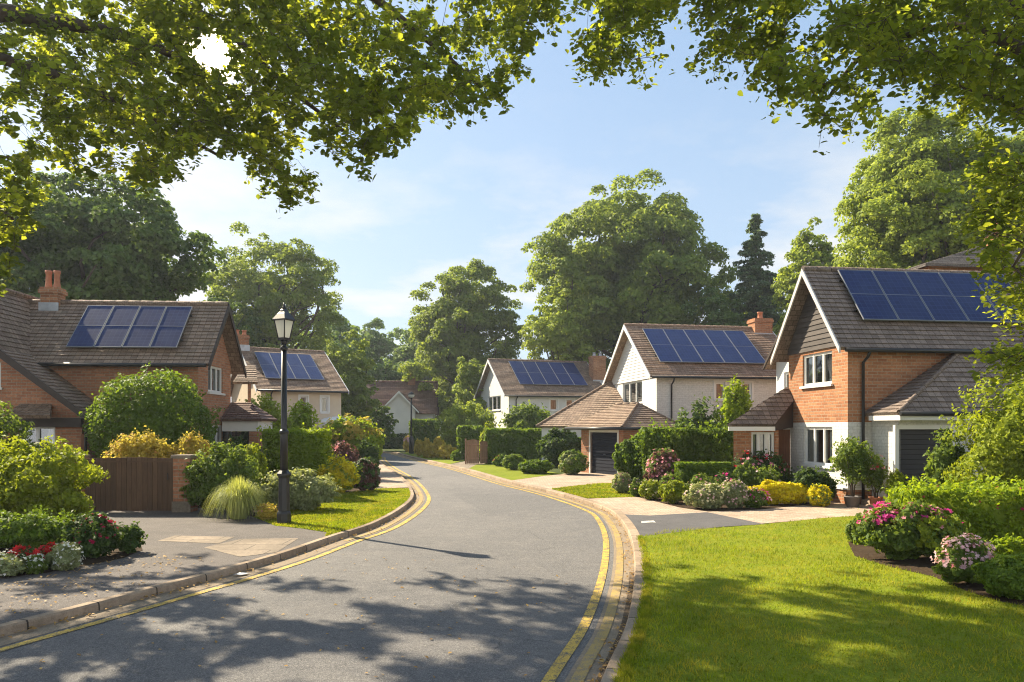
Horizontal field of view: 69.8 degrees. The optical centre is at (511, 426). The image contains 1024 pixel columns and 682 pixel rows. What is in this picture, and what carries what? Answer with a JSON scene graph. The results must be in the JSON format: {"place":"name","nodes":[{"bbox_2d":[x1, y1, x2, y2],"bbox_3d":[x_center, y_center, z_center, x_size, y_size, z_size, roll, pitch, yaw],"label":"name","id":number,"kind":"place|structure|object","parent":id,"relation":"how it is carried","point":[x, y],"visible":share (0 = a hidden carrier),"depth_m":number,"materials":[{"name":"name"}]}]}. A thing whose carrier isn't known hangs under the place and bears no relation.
{"place":"outdoors","nodes":[
{"label":"outdoors","id":0,"kind":"place"},
{"bbox_2d":[0,514,141,577],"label":"flower bed soil","id":1,"kind":"structure","parent":0,"point":[116,554],"depth_m":12.17,"materials":[{"name":"brown soil"}]},
{"bbox_2d":[0,550,26,576],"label":"bedding plant","id":2,"kind":"object","parent":1,"relation":"on","point":[11,564],"visible":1,"depth_m":10.65,"materials":[{"name":"white plant"}]},
{"bbox_2d":[0,400,41,458],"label":"shrub","id":3,"kind":"object","parent":1,"relation":"on","point":[13,428],"visible":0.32,"depth_m":18.64,"materials":[{"name":"green plant"}]},
{"bbox_2d":[0,505,78,547],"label":"ground cover plant","id":4,"kind":"object","parent":1,"relation":"on","point":[34,528],"visible":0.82,"depth_m":12.80,"materials":[{"name":"green plant"}]},
{"bbox_2d":[0,431,109,520],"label":"shrub","id":5,"kind":"object","parent":1,"relation":"on","point":[34,477],"visible":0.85,"depth_m":15.48,"materials":[{"name":"green plant"}]},
{"bbox_2d":[44,541,85,570],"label":"bedding plant","id":6,"kind":"object","parent":1,"relation":"on","point":[64,556],"visible":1,"depth_m":11.14,"materials":[{"name":"white plant"}]},
{"bbox_2d":[57,508,124,558],"bbox_3d":[-7.032,1.804,12.254,1.049,0.884,0.821,0,0,0],"label":"flowering shrub","id":7,"kind":"object","parent":1,"relation":"on","point":[95,534],"visible":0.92,"depth_m":12.10,"materials":[{"name":"green plant"}]},
{"bbox_2d":[113,521,147,553],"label":"flowering shrub","id":8,"kind":"object","parent":1,"relation":"on","point":[130,541],"visible":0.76,"depth_m":12.66,"materials":[{"name":"green plant"}]},
{"bbox_2d":[0,508,325,623],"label":"pavement","id":9,"kind":"structure","parent":0,"point":[156,526],"depth_m":11.85,"materials":[{"name":"concrete"}]},
{"bbox_2d":[85,457,172,510],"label":"driveway gate","id":10,"kind":"structure","parent":9,"relation":"on","point":[138,484],"depth_m":18.75,"materials":[{"name":"brown wood"}]},
{"bbox_2d":[204,538,297,556],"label":"stone slabs","id":11,"kind":"structure","parent":9,"relation":"on","point":[243,547],"depth_m":13.40,"materials":[{"name":"beige stone"}]},
{"bbox_2d":[201,474,271,520],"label":"ornamental grass","id":12,"kind":"object","parent":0,"point":[239,498],"depth_m":17.18,"materials":[{"name":"green plant"}]},
{"bbox_2d":[198,463,407,531],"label":"terrain","id":13,"kind":"structure","parent":0,"point":[254,512],"depth_m":19.91,"materials":[{"name":"soil"}]},
{"bbox_2d":[0,168,229,300],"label":"broad tree","id":14,"kind":"object","parent":13,"relation":"on","point":[94,246],"visible":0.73,"depth_m":39.57,"materials":[{"name":"green plant"}]},
{"bbox_2d":[100,425,176,457],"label":"flowering hedge","id":15,"kind":"object","parent":13,"relation":"on","point":[147,445],"visible":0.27,"depth_m":19.89,"materials":[{"name":"yellow plant"}]},
{"bbox_2d":[0,270,277,458],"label":"brick house","id":16,"kind":"structure","parent":13,"relation":"on","point":[61,358],"depth_m":24.57,"materials":[{"name":"tile"}]},
{"bbox_2d":[77,361,224,457],"bbox_3d":[-11.106,0.097,22.634,4.036,4.132,3.220,0,0,0],"label":"round bush","id":17,"kind":"object","parent":13,"relation":"on","point":[163,414],"visible":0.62,"depth_m":21.80,"materials":[{"name":"green plant"}]},
{"bbox_2d":[171,454,199,511],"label":"gate pier","id":18,"kind":"structure","parent":13,"relation":"on","point":[180,503],"depth_m":18.75,"materials":[{"name":"brown brick"}]},
{"bbox_2d":[170,428,211,505],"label":"flowering shrub","id":19,"kind":"object","parent":13,"relation":"on","point":[189,444],"visible":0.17,"depth_m":20.15,"materials":[{"name":"yellow plant"}]},
{"bbox_2d":[179,438,263,510],"bbox_3d":[-7.469,1.256,18.809,2.139,1.900,1.574,0,0,0],"label":"shrub","id":20,"kind":"object","parent":13,"relation":"on","point":[210,475],"visible":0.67,"depth_m":18.54,"materials":[{"name":"green plant"}]},
{"bbox_2d":[206,295,265,346],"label":"broad tree","id":21,"kind":"object","parent":13,"relation":"on","point":[259,321],"visible":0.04,"depth_m":60.49,"materials":[{"name":"green plant"}]},
{"bbox_2d":[233,392,300,431],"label":"shrub","id":22,"kind":"object","parent":13,"relation":"on","point":[268,406],"visible":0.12,"depth_m":30.70,"materials":[{"name":"green plant"}]},
{"bbox_2d":[0,0,568,299],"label":"broad tree","id":23,"kind":"object","parent":13,"relation":"on","point":[174,26],"visible":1,"depth_m":11.80,"materials":[{"name":"green plant"}]},
{"bbox_2d":[231,330,355,431],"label":"cream house","id":24,"kind":"structure","parent":13,"relation":"on","point":[314,379],"depth_m":46.40,"materials":[{"name":"brown tile"}]},
{"bbox_2d":[253,466,341,510],"bbox_3d":[-5.676,1.627,19.249,2.445,1.293,1.413,0,0,0],"label":"shrub","id":25,"kind":"object","parent":13,"relation":"on","point":[308,490],"visible":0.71,"depth_m":18.91,"materials":[{"name":"green plant"}]},
{"bbox_2d":[256,420,339,483],"bbox_3d":[-7.330,1.016,25.036,2.781,2.478,1.711,0,0,0],"label":"clipped hedge","id":26,"kind":"object","parent":13,"relation":"on","point":[310,448],"visible":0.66,"depth_m":24.55,"materials":[{"name":"green plant"}]},
{"bbox_2d":[287,399,320,429],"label":"shrub","id":27,"kind":"object","parent":13,"relation":"on","point":[299,414],"visible":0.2,"depth_m":32.04,"materials":[{"name":"green plant"}]},
{"bbox_2d":[316,453,360,492],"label":"shrub","id":28,"kind":"object","parent":13,"relation":"on","point":[343,473],"visible":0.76,"depth_m":24.10,"materials":[{"name":"yellow plant"}]},
{"bbox_2d":[326,329,381,418],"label":"bushy tree","id":29,"kind":"object","parent":13,"relation":"on","point":[354,381],"visible":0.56,"depth_m":54.30,"materials":[{"name":"green plant"}]},
{"bbox_2d":[321,412,386,458],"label":"golden hedge","id":30,"kind":"object","parent":13,"relation":"on","point":[351,430],"visible":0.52,"depth_m":33.57,"materials":[{"name":"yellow plant"}]},
{"bbox_2d":[0,453,613,681],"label":"road","id":31,"kind":"structure","parent":0,"point":[459,526],"depth_m":9.01,"materials":[{"name":"grey asphalt"}]},
{"bbox_2d":[0,461,413,636],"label":"kerb","id":32,"kind":"structure","parent":31,"relation":"on","point":[26,623],"depth_m":10.41,"materials":[{"name":"concrete"}]},
{"bbox_2d":[0,458,424,645],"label":"gutter strip","id":33,"kind":"object","parent":31,"relation":"on","point":[38,631],"visible":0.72,"depth_m":10.32,"materials":[{"name":"concrete"}]},
{"bbox_2d":[0,457,430,651],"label":"yellow line","id":34,"kind":"object","parent":31,"relation":"on","point":[199,592],"visible":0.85,"depth_m":10.43,"materials":[{"name":"paint"}]},
{"bbox_2d":[2,481,633,681],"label":"fallen leaves","id":35,"kind":"object","parent":31,"relation":"on","point":[590,666],"visible":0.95,"depth_m":9.78,"materials":[{"name":"brown plant"}]},
{"bbox_2d":[388,453,608,681],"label":"yellow line","id":36,"kind":"object","parent":31,"relation":"on","point":[557,666],"visible":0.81,"depth_m":9.23,"materials":[{"name":"paint"}]},
{"bbox_2d":[392,453,622,681],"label":"yellow line","id":37,"kind":"object","parent":31,"relation":"on","point":[586,662],"visible":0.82,"depth_m":9.21,"materials":[{"name":"paint"}]},
{"bbox_2d":[390,453,633,681],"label":"gutter strip","id":38,"kind":"object","parent":31,"relation":"on","point":[605,648],"visible":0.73,"depth_m":9.98,"materials":[{"name":"concrete"}]},
{"bbox_2d":[383,452,646,681],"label":"kerb","id":39,"kind":"structure","parent":31,"relation":"on","point":[631,530],"depth_m":13.58,"materials":[{"name":"concrete"}]},
{"bbox_2d":[254,488,410,536],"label":"verge lawn","id":40,"kind":"structure","parent":0,"point":[343,509],"depth_m":19.36,"materials":[{"name":"green plant"}]},
{"bbox_2d":[272,303,295,523],"bbox_3d":[-5.189,-0.285,16.690,0.359,5.070,0.359,0,0,25],"label":"street lamp","id":41,"kind":"object","parent":40,"relation":"on","point":[283,319],"visible":0.98,"depth_m":16.62,"materials":[{"name":"black metal"}]},
{"bbox_2d":[353,457,380,490],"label":"shrub","id":42,"kind":"object","parent":40,"relation":"on","point":[369,470],"visible":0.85,"depth_m":24.76,"materials":[{"name":"green plant"}]},
{"bbox_2d":[452,461,483,467],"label":"gate path","id":43,"kind":"structure","parent":0,"point":[462,464],"depth_m":42.25,"materials":[{"name":"beige concrete"}]},
{"bbox_2d":[465,439,487,463],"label":"wooden gate","id":44,"kind":"structure","parent":43,"relation":"on","point":[471,451],"depth_m":42.46,"materials":[{"name":"brown wood"}]},
{"bbox_2d":[0,0,1023,415],"label":"sky","id":45,"kind":"structure","parent":0,"point":[457,195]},
{"bbox_2d":[469,464,559,479],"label":"lawn","id":46,"kind":"structure","parent":0,"point":[501,471],"depth_m":34.87,"materials":[{"name":"green plant"}]},
{"bbox_2d":[513,472,614,488],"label":"garage drive","id":47,"kind":"structure","parent":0,"point":[562,480],"depth_m":30.33,"materials":[{"name":"beige concrete"}]},
{"bbox_2d":[558,449,589,473],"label":"ball shrub","id":48,"kind":"object","parent":47,"relation":"on","point":[572,461],"visible":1,"depth_m":33.19,"materials":[{"name":"green plant"}]},
{"bbox_2d":[382,435,788,527],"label":"terrain","id":49,"kind":"structure","parent":0,"point":[555,470],"depth_m":38.33,"materials":[{"name":"brown plant"}]},
{"bbox_2d":[293,307,372,404],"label":"tree","id":50,"kind":"object","parent":49,"relation":"on","point":[347,327],"visible":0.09,"depth_m":94.55,"materials":[{"name":"green plant"}]},
{"bbox_2d":[358,317,400,419],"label":"tree","id":51,"kind":"object","parent":49,"relation":"on","point":[380,345],"visible":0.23,"depth_m":103.11,"materials":[{"name":"green plant"}]},
{"bbox_2d":[368,405,398,441],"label":"bushy tree","id":52,"kind":"object","parent":49,"relation":"on","point":[384,421],"visible":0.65,"depth_m":65.53,"materials":[{"name":"green plant"}]},
{"bbox_2d":[367,357,407,380],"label":"tree","id":53,"kind":"object","parent":49,"relation":"on","point":[392,374],"visible":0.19,"depth_m":89.27,"materials":[{"name":"green plant"}]},
{"bbox_2d":[366,375,438,437],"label":"bungalow","id":54,"kind":"object","parent":49,"relation":"on","point":[394,397],"visible":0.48,"depth_m":75.03,"materials":[{"name":"red tile"}]},
{"bbox_2d":[392,328,444,380],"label":"tree","id":55,"kind":"object","parent":49,"relation":"on","point":[406,351],"visible":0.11,"depth_m":98.32,"materials":[{"name":"green plant"}]},
{"bbox_2d":[408,418,439,445],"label":"clipped hedge","id":56,"kind":"object","parent":49,"relation":"on","point":[422,429],"visible":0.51,"depth_m":63.09,"materials":[{"name":"green plant"}]},
{"bbox_2d":[397,258,527,410],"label":"broad tree","id":57,"kind":"object","parent":49,"relation":"on","point":[446,328],"visible":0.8,"depth_m":75.35,"materials":[{"name":"green plant"}]},
{"bbox_2d":[434,399,499,448],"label":"shrub","id":58,"kind":"object","parent":49,"relation":"on","point":[456,415],"visible":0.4,"depth_m":53.88,"materials":[{"name":"green plant"}]},
{"bbox_2d":[456,424,483,459],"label":"column hedge","id":59,"kind":"object","parent":49,"relation":"on","point":[467,432],"depth_m":48.06,"materials":[{"name":"green plant"}]},
{"bbox_2d":[451,356,495,414],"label":"bushy tree","id":60,"kind":"object","parent":49,"relation":"on","point":[469,372],"visible":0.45,"depth_m":65.25,"materials":[{"name":"green plant"}]},
{"bbox_2d":[484,427,541,463],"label":"long hedge","id":61,"kind":"object","parent":49,"relation":"on","point":[510,441],"visible":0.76,"depth_m":43.06,"materials":[{"name":"green plant"}]},
{"bbox_2d":[499,399,550,428],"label":"shrub","id":62,"kind":"object","parent":49,"relation":"on","point":[524,415],"visible":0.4,"depth_m":48.74,"materials":[{"name":"green plant"}]},
{"bbox_2d":[474,353,606,427],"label":"white house","id":63,"kind":"structure","parent":49,"relation":"on","point":[553,386],"depth_m":60.88,"materials":[{"name":"tile"}]},
{"bbox_2d":[535,427,580,467],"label":"shrub","id":64,"kind":"object","parent":49,"relation":"on","point":[554,445],"visible":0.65,"depth_m":38.89,"materials":[{"name":"green plant"}]},
{"bbox_2d":[517,288,607,363],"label":"broad tree","id":65,"kind":"object","parent":49,"relation":"on","point":[564,335],"visible":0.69,"depth_m":65.34,"materials":[{"name":"green plant"}]},
{"bbox_2d":[564,402,675,474],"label":"brick garage","id":66,"kind":"structure","parent":49,"relation":"on","point":[604,431],"depth_m":33.96,"materials":[{"name":"brown tile"}]},
{"bbox_2d":[589,430,618,474],"bbox_3d":[4.251,1.184,33.767,0.117,2.032,2.250,0,0,-30],"label":"garage door","id":67,"kind":"structure","parent":66,"relation":"in","point":[603,443],"depth_m":33.96,"materials":[{"name":"grey paint"}]},
{"bbox_2d":[519,168,738,371],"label":"broad tree","id":68,"kind":"object","parent":49,"relation":"on","point":[616,278],"visible":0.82,"depth_m":66.87,"materials":[{"name":"green plant"}]},
{"bbox_2d":[536,312,776,459],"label":"white house","id":69,"kind":"structure","parent":49,"relation":"on","point":[669,370],"depth_m":37.95,"materials":[{"name":"paint"}]},
{"bbox_2d":[680,287,747,325],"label":"bushy tree","id":70,"kind":"object","parent":49,"relation":"on","point":[713,305],"visible":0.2,"depth_m":61.18,"materials":[{"name":"green plant"}]},
{"bbox_2d":[727,213,784,334],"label":"fir tree","id":71,"kind":"object","parent":49,"relation":"on","point":[754,274],"visible":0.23,"depth_m":65.25,"materials":[{"name":"green plant"}]},
{"bbox_2d":[770,216,842,335],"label":"broad tree","id":72,"kind":"object","parent":49,"relation":"on","point":[803,252],"visible":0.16,"depth_m":57.37,"materials":[{"name":"green plant"}]},
{"bbox_2d":[727,266,1023,507],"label":"brick house","id":73,"kind":"structure","parent":49,"relation":"on","point":[874,357],"depth_m":21.31,"materials":[{"name":"orange brick"}]},
{"bbox_2d":[799,351,832,388],"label":"window","id":74,"kind":"structure","parent":73,"relation":"in","point":[826,356],"depth_m":22.58,"materials":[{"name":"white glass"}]},
{"bbox_2d":[800,427,833,468],"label":"window","id":75,"kind":"structure","parent":73,"relation":"in","point":[827,431],"depth_m":22.67,"materials":[{"name":"white glass"}]},
{"bbox_2d":[893,425,955,485],"bbox_3d":[11.076,1.084,19.693,1.772,2.232,0.118,0,0,-7],"label":"garage door","id":76,"kind":"structure","parent":73,"relation":"in","point":[914,439],"depth_m":19.70,"materials":[{"name":"grey paint"}]},
{"bbox_2d":[831,106,1023,268],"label":"broad tree","id":77,"kind":"object","parent":49,"relation":"on","point":[895,203],"visible":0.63,"depth_m":43.86,"materials":[{"name":"green plant"}]},
{"bbox_2d":[908,223,1023,271],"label":"slate roofed house","id":78,"kind":"structure","parent":49,"relation":"on","point":[958,261],"depth_m":28.53,"materials":[{"name":"grey tile"}]},
{"bbox_2d":[942,131,1023,257],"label":"broad tree","id":79,"kind":"object","parent":49,"relation":"on","point":[972,157],"visible":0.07,"depth_m":42.02,"materials":[{"name":"green plant"}]},
{"bbox_2d":[636,496,809,510],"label":"flower bed soil","id":80,"kind":"structure","parent":0,"point":[682,504],"depth_m":20.07,"materials":[{"name":"brown soil"}]},
{"bbox_2d":[612,433,644,482],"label":"shrub","id":81,"kind":"object","parent":80,"relation":"on","point":[624,454],"visible":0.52,"depth_m":27.77,"materials":[{"name":"green plant"}]},
{"bbox_2d":[642,446,679,481],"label":"flowering shrub","id":82,"kind":"object","parent":80,"relation":"on","point":[660,464],"visible":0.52,"depth_m":23.47,"materials":[{"name":"pink plant"}]},
{"bbox_2d":[657,479,689,503],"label":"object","id":83,"kind":"object","parent":80,"relation":"on","point":[672,492],"visible":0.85,"depth_m":20.78,"materials":[{"name":"green plant"}]},
{"bbox_2d":[630,417,732,481],"bbox_3d":[6.683,0.959,27.457,4.562,2.659,1.823,0,0,0],"label":"clipped hedge","id":84,"kind":"object","parent":80,"relation":"on","point":[699,444],"visible":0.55,"depth_m":27.04,"materials":[{"name":"green plant"}]},
{"bbox_2d":[674,392,724,428],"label":"climbing shrub","id":85,"kind":"object","parent":80,"relation":"on","point":[699,416],"visible":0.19,"depth_m":31.95,"materials":[{"name":"green plant"}]},
{"bbox_2d":[673,461,732,486],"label":"hedge","id":86,"kind":"object","parent":80,"relation":"on","point":[686,472],"visible":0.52,"depth_m":22.64,"materials":[{"name":"green plant"}]},
{"bbox_2d":[682,481,729,508],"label":"bedding plant","id":87,"kind":"object","parent":80,"relation":"on","point":[708,496],"visible":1,"depth_m":19.36,"materials":[{"name":"green plant"}]},
{"bbox_2d":[714,374,753,427],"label":"climbing shrub","id":88,"kind":"object","parent":80,"relation":"on","point":[736,404],"visible":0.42,"depth_m":31.23,"materials":[{"name":"green plant"}]},
{"bbox_2d":[721,477,749,507],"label":"bedding plant","id":89,"kind":"object","parent":80,"relation":"on","point":[735,489],"visible":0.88,"depth_m":19.51,"materials":[{"name":"green plant"}]},
{"bbox_2d":[724,449,794,481],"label":"flowering shrub","id":90,"kind":"object","parent":80,"relation":"on","point":[756,461],"visible":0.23,"depth_m":22.65,"materials":[{"name":"green plant"}]},
{"bbox_2d":[747,479,809,503],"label":"hedge","id":91,"kind":"object","parent":80,"relation":"on","point":[785,492],"visible":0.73,"depth_m":20.42,"materials":[{"name":"yellow plant"}]},
{"bbox_2d":[587,496,886,522],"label":"driveway pavers","id":92,"kind":"object","parent":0,"point":[635,505],"visible":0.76,"depth_m":19.16,"materials":[{"name":"beige concrete"}]},
{"bbox_2d":[625,512,761,535],"bbox_3d":[4.110,2.195,16.689,3.124,0.001,4.141,0,0,0],"label":"asphalt patch","id":93,"kind":"object","parent":92,"relation":"on","point":[701,520],"visible":0.98,"depth_m":16.73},
{"bbox_2d":[789,465,840,501],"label":"ball shrub","id":94,"kind":"object","parent":92,"relation":"on","point":[808,476],"visible":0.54,"depth_m":20.69,"materials":[{"name":"green plant"}]},
{"bbox_2d":[828,434,878,507],"bbox_3d":[9.262,1.196,20.023,1.232,2.007,1.145,0,0,0],"label":"potted plant","id":95,"kind":"object","parent":92,"relation":"on","point":[850,462],"visible":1,"depth_m":19.83,"materials":[{"name":"green plant"}]},
{"bbox_2d":[860,453,890,504],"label":"potted plant","id":96,"kind":"object","parent":92,"relation":"on","point":[879,476],"visible":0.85,"depth_m":19.77,"materials":[{"name":"green plant"}]},
{"bbox_2d":[611,515,1023,681],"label":"front lawn","id":97,"kind":"structure","parent":0,"point":[861,662],"depth_m":8.38,"materials":[{"name":"green plant"}]},
{"bbox_2d":[533,0,1023,392],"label":"broad tree","id":98,"kind":"object","parent":97,"relation":"on","point":[877,33],"visible":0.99,"depth_m":9.37,"materials":[{"name":"green plant"}]},
{"bbox_2d":[848,541,1023,605],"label":"flower bed soil","id":99,"kind":"structure","parent":0,"point":[922,564],"depth_m":11.63,"materials":[{"name":"brown soil"}]},
{"bbox_2d":[851,494,971,559],"bbox_3d":[6.553,1.697,12.126,1.997,1.119,1.053,0,0,0],"label":"flowering shrub","id":100,"kind":"object","parent":99,"relation":"on","point":[913,530],"visible":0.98,"depth_m":11.89,"materials":[{"name":"green plant"}]},
{"bbox_2d":[923,425,967,486],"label":"shrub","id":101,"kind":"object","parent":99,"relation":"on","point":[946,454],"visible":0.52,"depth_m":17.38,"materials":[{"name":"green plant"}]},
{"bbox_2d":[882,473,1023,543],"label":"clipped hedge","id":102,"kind":"object","parent":99,"relation":"on","point":[988,511],"visible":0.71,"depth_m":13.68,"materials":[{"name":"green plant"}]},
{"bbox_2d":[930,533,996,583],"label":"flowering shrub","id":103,"kind":"object","parent":99,"relation":"on","point":[958,556],"visible":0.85,"depth_m":10.06,"materials":[{"name":"pink plant"}]},
{"bbox_2d":[929,372,1023,486],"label":"shrub","id":104,"kind":"object","parent":99,"relation":"on","point":[996,448],"visible":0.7,"depth_m":16.15,"materials":[{"name":"green plant"}]},
{"bbox_2d":[971,552,1023,599],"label":"ball shrub","id":105,"kind":"object","parent":99,"relation":"on","point":[1001,574],"visible":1,"depth_m":9.25,"materials":[{"name":"green plant"}]},
{"bbox_2d":[985,533,1023,554],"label":"plant","id":106,"kind":"object","parent":99,"relation":"on","point":[1009,545],"visible":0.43,"depth_m":11.31,"materials":[{"name":"green plant"}]},
{"label":"ground","id":107,"kind":"structure","parent":0,"visible":0},
{"bbox_2d":[202,221,345,355],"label":"broad tree","id":108,"kind":"object","parent":107,"relation":"on","point":[267,294],"visible":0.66,"depth_m":64.12,"materials":[{"name":"green plant"}]},
{"label":"middle lawn","id":109,"kind":"structure","parent":0,"visible":0},
{"bbox_2d":[552,482,633,497],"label":"grass","id":110,"kind":"structure","parent":109,"relation":"on","point":[599,490],"depth_m":24.63,"materials":[{"name":"green plant"}]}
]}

